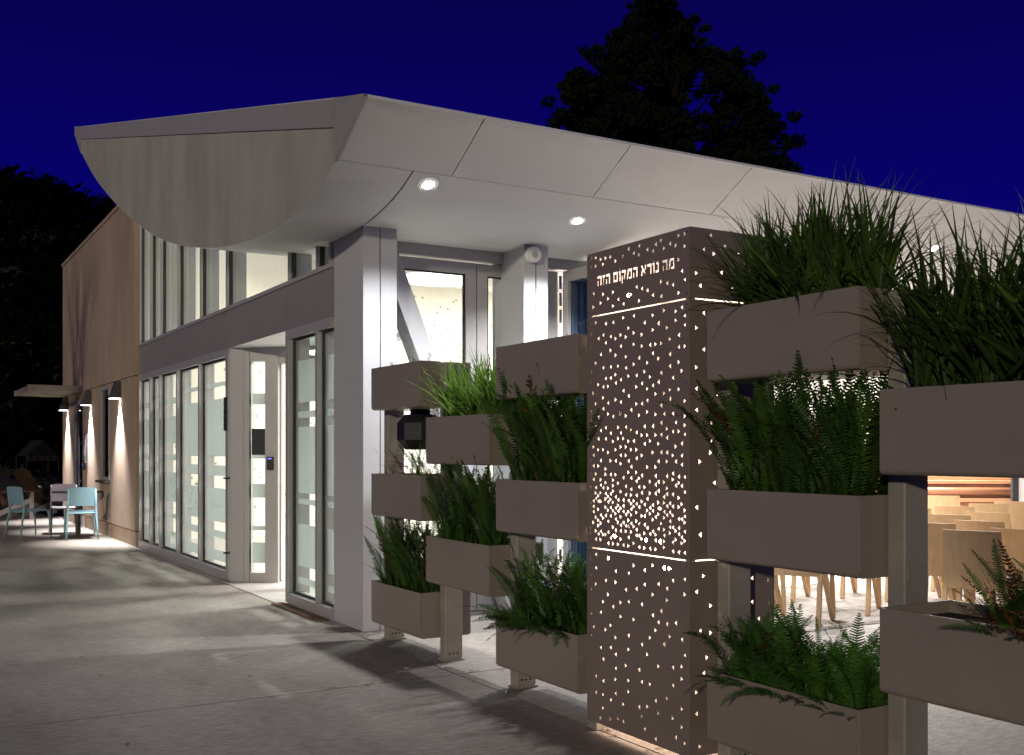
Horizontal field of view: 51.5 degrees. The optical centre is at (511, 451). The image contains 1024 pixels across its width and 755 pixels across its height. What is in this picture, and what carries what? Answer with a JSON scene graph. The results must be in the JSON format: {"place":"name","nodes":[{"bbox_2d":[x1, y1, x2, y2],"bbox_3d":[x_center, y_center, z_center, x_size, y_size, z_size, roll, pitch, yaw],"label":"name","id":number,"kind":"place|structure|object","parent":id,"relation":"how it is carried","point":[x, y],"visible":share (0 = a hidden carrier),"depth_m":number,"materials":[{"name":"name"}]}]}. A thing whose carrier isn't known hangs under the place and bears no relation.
{"place":"outdoors","nodes":[
{"label":"outdoors","id":0,"kind":"place"},
{"bbox_2d":[0,514,47,517],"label":"path","id":1,"kind":"structure","parent":0,"point":[20,515],"depth_m":22.95,"materials":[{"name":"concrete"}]},
{"bbox_2d":[13,467,62,516],"bbox_3d":[-10.435,0.886,23.535,0.900,1.102,1.137,0,0,40],"label":"garden chair","id":2,"kind":"object","parent":1,"relation":"on","point":[25,479],"visible":0.52,"depth_m":23.31,"materials":[{"name":"brown wood"}]},
{"bbox_2d":[0,200,96,480],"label":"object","id":3,"kind":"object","parent":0,"point":[6,473],"depth_m":79.04,"materials":[{"name":"black plant"}]},
{"bbox_2d":[0,162,116,476],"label":"woodland","id":4,"kind":"object","parent":3,"relation":"on","point":[42,197],"visible":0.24,"depth_m":78.12,"materials":[{"name":"green plant"}]},
{"bbox_2d":[54,481,63,516],"bbox_3d":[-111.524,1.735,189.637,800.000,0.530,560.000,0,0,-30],"label":"ground","id":5,"kind":"structure","parent":0,"point":[60,512],"depth_m":25.87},
{"bbox_2d":[0,477,56,515],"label":"storage box","id":6,"kind":"object","parent":5,"relation":"on","point":[41,482],"visible":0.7,"depth_m":23.96,"materials":[{"name":"black"}]},
{"bbox_2d":[9,470,50,477],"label":"garden shrub","id":7,"kind":"object","parent":5,"relation":"on","point":[41,473],"visible":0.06,"depth_m":26.30,"materials":[{"name":"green plant"}]},
{"bbox_2d":[16,440,58,481],"bbox_3d":[-16.078,0.516,35.996,0.771,1.767,1.140,0,0,40],"label":"garden tent","id":8,"kind":"object","parent":5,"relation":"on","point":[37,450],"visible":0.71,"depth_m":35.77,"materials":[{"name":"black fabric"}]},
{"bbox_2d":[31,468,62,483],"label":"garden shrub","id":9,"kind":"object","parent":5,"relation":"on","point":[56,474],"visible":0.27,"depth_m":31.33,"materials":[{"name":"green plant"}]},
{"bbox_2d":[540,0,806,172],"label":"conifer tree","id":10,"kind":"object","parent":5,"relation":"on","point":[623,108],"visible":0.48,"depth_m":44.13,"materials":[{"name":"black plant"}]},
{"bbox_2d":[55,516,884,627],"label":"floor","id":11,"kind":"structure","parent":0,"point":[271,592],"depth_m":11.46,"materials":[{"name":"grey concrete"}]},
{"bbox_2d":[928,495,959,513],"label":"wooden chair","id":12,"kind":"object","parent":11,"relation":"on","point":[937,500],"visible":0.09,"depth_m":13.52,"materials":[{"name":"brown wood"}]},
{"bbox_2d":[1011,478,1023,500],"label":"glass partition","id":13,"kind":"object","parent":11,"relation":"on","point":[1017,489],"depth_m":14.30,"materials":[{"name":"white"}]},
{"bbox_2d":[0,516,1023,754],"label":"pavement","id":14,"kind":"structure","parent":0,"point":[172,680],"depth_m":6.51,"materials":[{"name":"grey concrete"}]},
{"bbox_2d":[0,490,38,518],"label":"garden chair","id":15,"kind":"object","parent":14,"relation":"on","point":[29,501],"visible":0.56,"depth_m":21.90,"materials":[{"name":"grey wood"}]},
{"bbox_2d":[5,486,51,538],"bbox_3d":[-7.872,0.985,17.285,0.488,0.831,0.543,0,0,36],"label":"plastic chair","id":16,"kind":"object","parent":14,"relation":"on","point":[15,495],"visible":1,"depth_m":17.14,"materials":[{"name":"blue plastic"}]},
{"bbox_2d":[49,484,80,532],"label":"plastic chair","id":17,"kind":"object","parent":14,"relation":"on","point":[58,496],"visible":0.6,"depth_m":18.33,"materials":[{"name":"grey plastic"}]},
{"bbox_2d":[51,490,102,536],"bbox_3d":[-7.196,1.032,17.602,0.800,0.734,0.800,0,0,-30],"label":"cafe table","id":18,"kind":"object","parent":14,"relation":"on","point":[77,533],"visible":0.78,"depth_m":17.57,"materials":[{"name":"metal"}]},
{"bbox_2d":[64,487,98,540],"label":"plastic chair","id":19,"kind":"object","parent":14,"relation":"on","point":[81,496],"visible":1,"depth_m":16.74,"materials":[{"name":"blue plastic"}]},
{"bbox_2d":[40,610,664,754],"bbox_3d":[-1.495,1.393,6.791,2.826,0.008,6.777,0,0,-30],"label":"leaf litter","id":20,"kind":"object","parent":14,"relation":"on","point":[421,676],"visible":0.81,"depth_m":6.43,"materials":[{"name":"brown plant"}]},
{"bbox_2d":[382,411,405,639],"bbox_3d":[-0.878,0.402,7.923,0.150,1.994,0.096,0,0,-30],"label":"steel post","id":21,"kind":"object","parent":14,"relation":"on","point":[392,419],"visible":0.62,"depth_m":7.88,"materials":[{"name":"metal"}]},
{"bbox_2d":[438,362,464,661],"bbox_3d":[-0.406,0.402,7.122,0.150,1.994,0.096,0,0,-30],"label":"steel post","id":22,"kind":"object","parent":14,"relation":"on","point":[450,625],"visible":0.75,"depth_m":7.08,"materials":[{"name":"metal"}]},
{"bbox_2d":[371,473,466,520],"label":"planter box","id":23,"kind":"object","parent":22,"relation":"attached to","point":[396,495],"visible":0.67,"depth_m":7.32,"materials":[{"name":"paint"}]},
{"bbox_2d":[373,441,439,475],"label":"fern","id":24,"kind":"object","parent":23,"relation":"on","point":[418,461],"visible":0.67,"depth_m":7.38,"materials":[{"name":"green plant"}]},
{"bbox_2d":[389,446,429,475],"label":"dry stalks","id":25,"kind":"object","parent":23,"relation":"on","point":[404,461],"visible":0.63,"depth_m":7.48,"materials":[{"name":"beige plant"}]},
{"bbox_2d":[371,580,470,638],"bbox_3d":[-0.654,1.097,7.504,0.380,0.305,0.830,0,0,-30],"label":"planter box","id":26,"kind":"object","parent":22,"relation":"attached to","point":[413,613],"visible":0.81,"depth_m":7.23,"materials":[{"name":"paint"}]},
{"bbox_2d":[358,511,439,592],"bbox_3d":[-0.653,0.696,7.540,0.804,0.610,1.153,0,0,-30],"label":"fern","id":27,"kind":"object","parent":26,"relation":"on","point":[404,563],"visible":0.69,"depth_m":7.41,"materials":[{"name":"green plant"}]},
{"bbox_2d":[371,360,470,410],"bbox_3d":[-0.654,-0.451,7.504,0.380,0.305,0.830,0,0,-30],"label":"planter box","id":28,"kind":"object","parent":22,"relation":"attached to","point":[391,385],"visible":0.65,"depth_m":7.28,"materials":[{"name":"paint"}]},
{"bbox_2d":[397,409,435,449],"bbox_3d":[-0.654,-0.153,7.573,0.305,0.287,0.305,0,0,-30],"label":"black housing","id":29,"kind":"object","parent":28,"relation":"hanging from","point":[411,430],"visible":0.71,"depth_m":7.45,"materials":[{"name":"metal"}]},
{"bbox_2d":[426,414,510,465],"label":"planter box","id":30,"kind":"object","parent":22,"relation":"attached to","point":[464,438],"visible":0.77,"depth_m":6.51,"materials":[{"name":"paint"}]},
{"bbox_2d":[409,347,511,416],"bbox_3d":[-0.197,-0.424,6.701,0.889,0.524,1.422,0,0,-30],"label":"grass clump","id":31,"kind":"object","parent":30,"relation":"on","point":[460,399],"visible":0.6,"depth_m":6.66,"materials":[{"name":"green plant"}]},
{"bbox_2d":[426,535,543,596],"bbox_3d":[-0.186,0.710,6.708,0.380,0.305,0.850,0,0,-30],"label":"planter box","id":32,"kind":"object","parent":22,"relation":"attached to","point":[459,565],"visible":0.76,"depth_m":6.47,"materials":[{"name":"paint"}]},
{"bbox_2d":[415,454,536,545],"bbox_3d":[-0.195,0.313,6.708,0.660,0.598,1.098,0,0,-30],"label":"fern","id":33,"kind":"object","parent":32,"relation":"in","point":[471,515],"visible":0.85,"depth_m":6.58,"materials":[{"name":"green plant"}]},
{"bbox_2d":[508,400,537,688],"bbox_3d":[0.066,0.402,6.318,0.150,1.994,0.096,0,0,-30],"label":"steel post","id":34,"kind":"object","parent":14,"relation":"on","point":[520,543],"visible":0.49,"depth_m":6.28,"materials":[{"name":"metal"}]},
{"bbox_2d":[496,334,586,400],"bbox_3d":[0.285,-0.451,5.907,0.380,0.305,0.845,0,0,-30],"label":"planter box","id":35,"kind":"object","parent":34,"relation":"attached to","point":[561,363],"visible":0.57,"depth_m":5.71,"materials":[{"name":"paint"}]},
{"bbox_2d":[496,612,586,693],"bbox_3d":[0.285,1.097,5.907,0.380,0.305,0.845,0,0,-30],"label":"planter box","id":36,"kind":"object","parent":34,"relation":"attached to","point":[562,664],"visible":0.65,"depth_m":5.70,"materials":[{"name":"paint"}]},
{"bbox_2d":[459,538,628,646],"bbox_3d":[0.260,0.745,5.864,0.993,0.512,1.238,0,0,-30],"label":"fern","id":37,"kind":"object","parent":36,"relation":"on","point":[547,601],"visible":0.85,"depth_m":5.79,"materials":[{"name":"green plant"}]},
{"bbox_2d":[496,479,600,541],"bbox_3d":[0.285,0.316,5.907,0.380,0.305,0.845,0,0,-30],"label":"planter box","id":38,"kind":"object","parent":34,"relation":"attached to","point":[553,510],"visible":0.72,"depth_m":5.74,"materials":[{"name":"paint"}]},
{"bbox_2d":[474,364,636,482],"bbox_3d":[0.339,-0.135,5.802,1.003,0.707,1.263,0,0,-30],"label":"fern","id":39,"kind":"object","parent":38,"relation":"in","point":[550,442],"visible":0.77,"depth_m":5.72,"materials":[{"name":"green plant"}]},
{"bbox_2d":[62,94,1023,631],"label":"community hall","id":40,"kind":"structure","parent":14,"relation":"on","point":[254,264],"depth_m":9.35,"materials":[{"name":"grey paint"}]},
{"bbox_2d":[14,384,82,396],"bbox_3d":[-8.900,-1.145,20.329,0.928,0.110,2.330,0,0,-30],"label":"awning","id":41,"kind":"object","parent":40,"relation":"attached to","point":[29,390],"visible":0.99,"depth_m":19.54,"materials":[{"name":"paint"}]},
{"bbox_2d":[59,397,67,410],"bbox_3d":[-8.930,-0.941,21.141,0.158,0.268,0.200,0,0,-30],"label":"wall sconce","id":42,"kind":"object","parent":40,"relation":"attached to","point":[63,405],"depth_m":21.07,"materials":[{"name":"metal"}]},
{"bbox_2d":[73,399,84,526],"bbox_3d":[-8.140,0.218,19.982,0.154,2.356,1.200,0,0,-30],"label":"door","id":43,"kind":"structure","parent":40,"relation":"in","point":[78,410],"depth_m":20.14,"materials":[{"name":"black glass"}]},
{"bbox_2d":[84,433,87,468],"bbox_3d":[-7.699,0.000,19.173,0.030,0.640,0.260,0,0,-30],"label":"door sign","id":44,"kind":"object","parent":40,"relation":"attached to","point":[85,450],"visible":1,"depth_m":19.07,"materials":[{"name":"black"}]},
{"bbox_2d":[80,390,91,405],"bbox_3d":[-7.520,-0.941,18.745,0.158,0.268,0.200,0,0,-30],"label":"wall sconce","id":45,"kind":"object","parent":40,"relation":"attached to","point":[87,399],"depth_m":18.67,"materials":[{"name":"metal"}]},
{"bbox_2d":[95,386,109,482],"bbox_3d":[-6.719,-0.270,17.511,0.150,1.580,0.900,0,0,-30],"label":"window","id":46,"kind":"structure","parent":40,"relation":"in","point":[104,391],"depth_m":17.63,"materials":[{"name":"black glass"}]},
{"bbox_2d":[108,381,120,398],"bbox_3d":[-6.126,-0.941,16.374,0.158,0.268,0.200,0,0,-30],"label":"wall sconce","id":47,"kind":"object","parent":40,"relation":"attached to","point":[115,392],"depth_m":16.30,"materials":[{"name":"metal"}]},
{"bbox_2d":[142,227,144,342],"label":"window","id":48,"kind":"structure","parent":40,"relation":"in","point":[143,230],"depth_m":15.40,"materials":[{"name":"grey glass"}]},
{"bbox_2d":[142,379,148,541],"bbox_3d":[-5.179,0.140,15.149,0.041,2.320,0.697,0,0,-30],"label":"window","id":49,"kind":"structure","parent":40,"relation":"in","point":[147,404],"depth_m":15.43,"materials":[{"name":"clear glass"}]},
{"bbox_2d":[153,235,155,337],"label":"window","id":50,"kind":"structure","parent":40,"relation":"in","point":[154,237],"depth_m":14.75,"materials":[{"name":"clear glass"}]},
{"bbox_2d":[153,377,158,544],"bbox_3d":[-4.842,0.135,14.577,0.041,2.310,0.559,0,0,-30],"label":"window","id":51,"kind":"structure","parent":40,"relation":"in","point":[155,377],"depth_m":14.79,"materials":[{"name":"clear glass"}]},
{"bbox_2d":[163,240,165,333],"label":"window","id":52,"kind":"structure","parent":40,"relation":"in","point":[164,242],"depth_m":14.20,"materials":[{"name":"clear glass"}]},
{"bbox_2d":[163,372,175,550],"bbox_3d":[-4.440,0.140,13.892,0.041,2.320,0.958,0,0,-30],"label":"window","id":53,"kind":"structure","parent":40,"relation":"in","point":[170,421],"depth_m":14.12,"materials":[{"name":"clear glass"}]},
{"bbox_2d":[180,245,183,325],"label":"window","id":54,"kind":"structure","parent":40,"relation":"in","point":[181,247],"depth_m":13.37,"materials":[{"name":"grey glass"}]},
{"bbox_2d":[180,366,197,558],"bbox_3d":[-3.908,0.135,12.987,0.041,2.310,1.068,0,0,-30],"label":"window","id":55,"kind":"structure","parent":40,"relation":"in","point":[190,410],"depth_m":13.23,"materials":[{"name":"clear glass"}]},
{"bbox_2d":[203,248,205,316],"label":"window","id":56,"kind":"structure","parent":40,"relation":"in","point":[204,250],"depth_m":12.42,"materials":[{"name":"grey glass"}]},
{"bbox_2d":[203,358,224,567],"bbox_3d":[-3.335,0.135,12.014,0.041,2.310,1.118,0,0,-30],"label":"window","id":57,"kind":"structure","parent":40,"relation":"in","point":[215,408],"depth_m":12.18,"materials":[{"name":"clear glass"}]},
{"bbox_2d":[224,397,226,430],"bbox_3d":[-3.089,-0.400,11.438,0.026,0.360,0.050,0,0,-30],"label":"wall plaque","id":58,"kind":"object","parent":40,"relation":"attached to","point":[225,413],"depth_m":11.42,"materials":[{"name":"black metal"}]},
{"bbox_2d":[229,251,232,305],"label":"window","id":59,"kind":"structure","parent":40,"relation":"in","point":[230,252],"depth_m":11.46,"materials":[{"name":"grey glass"}]},
{"bbox_2d":[267,457,273,469],"bbox_3d":[-2.570,0.130,11.280,0.070,0.140,0.026,0,0,13],"label":"card reader","id":60,"kind":"object","parent":40,"relation":"attached to","point":[270,463],"visible":1,"depth_m":11.27,"materials":[{"name":"black plastic"}]},
{"bbox_2d":[292,253,295,278],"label":"window","id":61,"kind":"structure","parent":40,"relation":"in","point":[293,254],"depth_m":9.68,"materials":[{"name":"black glass"}]},
{"bbox_2d":[293,334,314,599],"bbox_3d":[-1.804,0.135,9.409,0.041,2.310,0.714,0,0,-30],"label":"window","id":62,"kind":"structure","parent":40,"relation":"in","point":[306,368],"depth_m":9.55,"materials":[{"name":"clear glass"}]},
{"bbox_2d":[320,247,324,266],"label":"window","id":63,"kind":"structure","parent":40,"relation":"in","point":[322,249],"depth_m":9.05,"materials":[{"name":"black glass"}]},
{"bbox_2d":[322,328,333,605],"bbox_3d":[-1.525,0.135,8.935,0.041,2.310,0.314,0,0,-30],"label":"window","id":64,"kind":"structure","parent":40,"relation":"in","point":[331,356],"depth_m":9.03,"materials":[{"name":"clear glass"}]},
{"bbox_2d":[417,177,439,191],"bbox_3d":[-0.599,-1.911,7.606,0.160,0.073,0.160,0,0,-30],"label":"downlight","id":65,"kind":"object","parent":40,"relation":"attached to","point":[427,184],"visible":1,"depth_m":7.60,"materials":[{"name":"white metal"}]},
{"bbox_2d":[405,271,461,285],"bbox_3d":[-0.790,-1.924,11.601,1.000,0.107,1.000,0,0,-30],"label":"ceiling light","id":66,"kind":"object","parent":40,"relation":"attached to","point":[424,278],"visible":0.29,"depth_m":11.58,"materials":[{"name":"silver metal"}]},
{"bbox_2d":[400,256,475,610],"bbox_3d":[-0.715,-0.118,8.936,0.903,2.995,0.070,0,0,-30],"label":"glass door","id":67,"kind":"structure","parent":40,"relation":"in","point":[467,270],"depth_m":9.09,"materials":[{"name":"black"}]},
{"bbox_2d":[476,263,557,610],"bbox_3d":[0.038,-0.118,9.379,0.825,2.995,0.070,0,0,-30],"label":"glass door","id":68,"kind":"structure","parent":40,"relation":"in","point":[483,271],"depth_m":9.19,"materials":[{"name":"black"}]},
{"bbox_2d":[524,246,540,262],"bbox_3d":[0.178,-1.655,8.949,0.136,0.136,0.071,0,0,-30],"label":"alarm sounder","id":69,"kind":"object","parent":40,"relation":"attached to","point":[532,254],"visible":1,"depth_m":8.92,"materials":[{"name":"white plastic"}]},
{"bbox_2d":[568,216,587,225],"bbox_3d":[0.524,-1.844,8.499,0.160,0.052,0.160,0,0,-30],"label":"downlight","id":70,"kind":"object","parent":40,"relation":"attached to","point":[576,220],"visible":1,"depth_m":8.49,"materials":[{"name":"white metal"}]},
{"bbox_2d":[559,256,623,575],"bbox_3d":[0.695,-0.115,9.161,0.104,2.990,0.929,0,0,-30],"label":"folded door","id":71,"kind":"structure","parent":40,"relation":"in","point":[571,276],"depth_m":9.48,"materials":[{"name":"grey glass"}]},
{"bbox_2d":[575,269,633,567],"bbox_3d":[0.780,-0.115,9.197,0.060,2.990,0.905,0,0,-30],"label":"folded door","id":72,"kind":"structure","parent":40,"relation":"in","point":[577,284],"depth_m":9.52,"materials":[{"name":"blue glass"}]},
{"bbox_2d":[581,282,639,585],"bbox_3d":[0.849,-0.115,9.238,0.060,2.990,0.905,0,0,-30],"label":"folded door","id":73,"kind":"structure","parent":40,"relation":"in","point":[584,317],"depth_m":9.55,"materials":[{"name":"blue glass"}]},
{"bbox_2d":[926,242,942,253],"bbox_3d":[4.072,-1.956,10.237,0.160,0.089,0.160,0,0,-30],"label":"downlight","id":74,"kind":"object","parent":40,"relation":"attached to","point":[936,246],"visible":0.35,"depth_m":10.21,"materials":[{"name":"white metal"}]},
{"bbox_2d":[587,226,773,754],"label":"lantern tower","id":75,"kind":"structure","parent":14,"relation":"on","point":[644,654],"depth_m":4.92,"materials":[{"name":"brown metal"}]},
{"bbox_2d":[718,383,750,754],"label":"steel post","id":76,"kind":"object","parent":14,"relation":"on","point":[734,589],"visible":0.18,"depth_m":4.71,"materials":[{"name":"metal"}]},
{"bbox_2d":[774,575,778,606],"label":"wooden chair","id":77,"kind":"object","parent":14,"relation":"on","point":[775,601],"visible":0.02,"depth_m":9.44,"materials":[{"name":"brown wood"}]},
{"bbox_2d":[790,576,810,602],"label":"wooden chair","id":78,"kind":"object","parent":14,"relation":"on","point":[806,584],"visible":0.16,"depth_m":10.09,"materials":[{"name":"brown wood"}]},
{"bbox_2d":[774,568,835,627],"bbox_3d":[2.347,0.985,8.666,0.450,0.832,0.592,0,0,30],"label":"wooden chair","id":79,"kind":"object","parent":14,"relation":"on","point":[822,581],"visible":0.23,"depth_m":8.62,"materials":[{"name":"brown wood"}]},
{"bbox_2d":[787,620,879,633],"bbox_3d":[4.553,1.394,9.618,6.400,0.010,0.095,0,0,-30],"label":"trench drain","id":80,"kind":"object","parent":14,"relation":"on","point":[843,625],"visible":0.26,"depth_m":8.46,"materials":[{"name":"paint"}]},
{"bbox_2d":[826,574,881,615],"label":"wooden chair","id":81,"kind":"object","parent":14,"relation":"on","point":[876,583],"visible":0.14,"depth_m":9.26,"materials":[{"name":"brown wood"}]},
{"bbox_2d":[840,576,887,601],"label":"wooden chair","id":82,"kind":"object","parent":14,"relation":"on","point":[854,583],"visible":0.13,"depth_m":10.09,"materials":[{"name":"brown wood"}]},
{"bbox_2d":[888,289,927,754],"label":"steel post","id":83,"kind":"object","parent":14,"relation":"on","point":[907,571],"visible":0.34,"depth_m":3.90,"materials":[{"name":"metal"}]},
{"bbox_2d":[707,488,887,578],"bbox_3d":[1.216,0.316,4.323,0.380,0.305,0.831,0,0,-30],"label":"planter box","id":84,"kind":"object","parent":83,"relation":"attached to","point":[839,535],"visible":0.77,"depth_m":4.11,"materials":[{"name":"paint"}]},
{"bbox_2d":[656,350,918,495],"bbox_3d":[1.151,-0.085,4.279,0.864,0.608,1.333,0,0,-30],"label":"fern","id":85,"kind":"object","parent":84,"relation":"in","point":[786,443],"visible":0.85,"depth_m":4.12,"materials":[{"name":"green plant"}]},
{"bbox_2d":[707,286,887,383],"bbox_3d":[1.216,-0.451,4.323,0.380,0.305,0.831,0,0,-30],"label":"planter box","id":86,"kind":"object","parent":83,"relation":"attached to","point":[751,343],"visible":0.72,"depth_m":4.13,"materials":[{"name":"paint"}]},
{"bbox_2d":[671,158,990,324],"bbox_3d":[1.236,-0.838,4.328,1.102,0.598,1.567,0,0,-30],"label":"grass clump","id":87,"kind":"object","parent":86,"relation":"in","point":[810,260],"visible":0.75,"depth_m":4.09,"materials":[{"name":"green plant"}]},
{"bbox_2d":[707,667,887,754],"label":"planter box","id":88,"kind":"object","parent":83,"relation":"attached to","point":[752,724],"visible":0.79,"depth_m":4.18,"materials":[{"name":"paint"}]},
{"bbox_2d":[681,599,887,720],"bbox_3d":[1.175,0.825,4.309,0.726,0.401,1.108,0,0,-30],"label":"fern","id":89,"kind":"object","parent":88,"relation":"in","point":[785,661],"visible":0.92,"depth_m":4.24,"materials":[{"name":"green plant"}]},
{"bbox_2d":[880,600,1023,725],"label":"planter box","id":90,"kind":"object","parent":83,"relation":"attached to","point":[925,657],"visible":0.98,"depth_m":3.55,"materials":[{"name":"paint"}]},
{"bbox_2d":[939,538,1023,642],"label":"fern","id":91,"kind":"object","parent":90,"relation":"on","point":[1011,617],"visible":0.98,"depth_m":3.44,"materials":[{"name":"green plant"}]},
{"bbox_2d":[880,380,1023,477],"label":"planter box","id":92,"kind":"object","parent":83,"relation":"attached to","point":[971,430],"visible":1,"depth_m":3.52,"materials":[{"name":"paint"}]},
{"bbox_2d":[771,188,1023,399],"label":"grass clump","id":93,"kind":"object","parent":92,"relation":"in","point":[963,343],"visible":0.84,"depth_m":3.52,"materials":[{"name":"green plant"}]},
{"bbox_2d":[927,245,1019,339],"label":"dry stalks","id":94,"kind":"object","parent":92,"relation":"in","point":[955,254],"visible":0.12,"depth_m":3.56,"materials":[{"name":"green plant"}]},
{"bbox_2d":[928,508,934,591],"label":"wooden chair","id":95,"kind":"object","parent":14,"relation":"on","point":[932,578],"visible":0.06,"depth_m":10.58,"materials":[{"name":"brown wood"}]},
{"bbox_2d":[928,523,974,602],"bbox_3d":[3.474,0.985,8.660,0.450,0.832,0.592,0,0,36],"label":"wooden chair","id":96,"kind":"object","parent":14,"relation":"on","point":[935,549],"visible":0.09,"depth_m":8.44,"materials":[{"name":"brown wood"}]},
{"bbox_2d":[934,505,974,514],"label":"wooden chair","id":97,"kind":"object","parent":14,"relation":"on","point":[956,510],"visible":0.09,"depth_m":11.01,"materials":[{"name":"brown wood"}]},
{"bbox_2d":[928,514,988,601],"bbox_3d":[4.086,0.985,9.788,0.450,0.832,0.592,0,0,38],"label":"wooden chair","id":98,"kind":"object","parent":14,"relation":"on","point":[941,518],"visible":0.1,"depth_m":9.62,"materials":[{"name":"brown wood"}]},
{"bbox_2d":[941,529,1016,605],"bbox_3d":[3.449,0.985,7.834,0.450,0.832,0.592,0,0,36],"label":"wooden chair","id":99,"kind":"object","parent":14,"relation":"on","point":[958,545],"visible":0.48,"depth_m":7.66,"materials":[{"name":"brown wood"}]},
{"bbox_2d":[953,520,1021,600],"bbox_3d":[3.985,0.985,8.894,0.450,0.832,0.592,0,0,40],"label":"wooden chair","id":100,"kind":"object","parent":14,"relation":"on","point":[969,525],"visible":0.04,"depth_m":8.69,"materials":[{"name":"brown wood"}]},
{"bbox_2d":[964,511,1013,597],"bbox_3d":[4.617,0.985,10.104,0.450,0.832,0.592,0,0,44],"label":"wooden chair","id":101,"kind":"object","parent":14,"relation":"on","point":[990,516],"visible":0.12,"depth_m":9.87,"materials":[{"name":"brown wood"}]},
{"bbox_2d":[969,503,1008,512],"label":"wooden chair","id":102,"kind":"object","parent":14,"relation":"on","point":[999,508],"visible":0.04,"depth_m":11.49,"materials":[{"name":"brown wood"}]},
{"bbox_2d":[989,528,1023,605],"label":"wooden chair","id":103,"kind":"object","parent":14,"relation":"on","point":[1013,541],"visible":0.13,"depth_m":7.80,"materials":[{"name":"brown wood"}]},
{"bbox_2d":[995,501,1023,528],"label":"wooden chair","id":104,"kind":"object","parent":14,"relation":"on","point":[1016,511],"visible":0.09,"depth_m":12.04,"materials":[{"name":"brown wood"}]},
{"bbox_2d":[0,0,1023,216],"label":"sky","id":105,"kind":"structure","parent":0,"point":[936,87],"materials":[{"name":"blue"}]},
{"bbox_2d":[876,476,1010,505],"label":"wood slat wall","id":106,"kind":"structure","parent":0,"point":[983,490],"depth_m":15.40,"materials":[{"name":"brown wood"}]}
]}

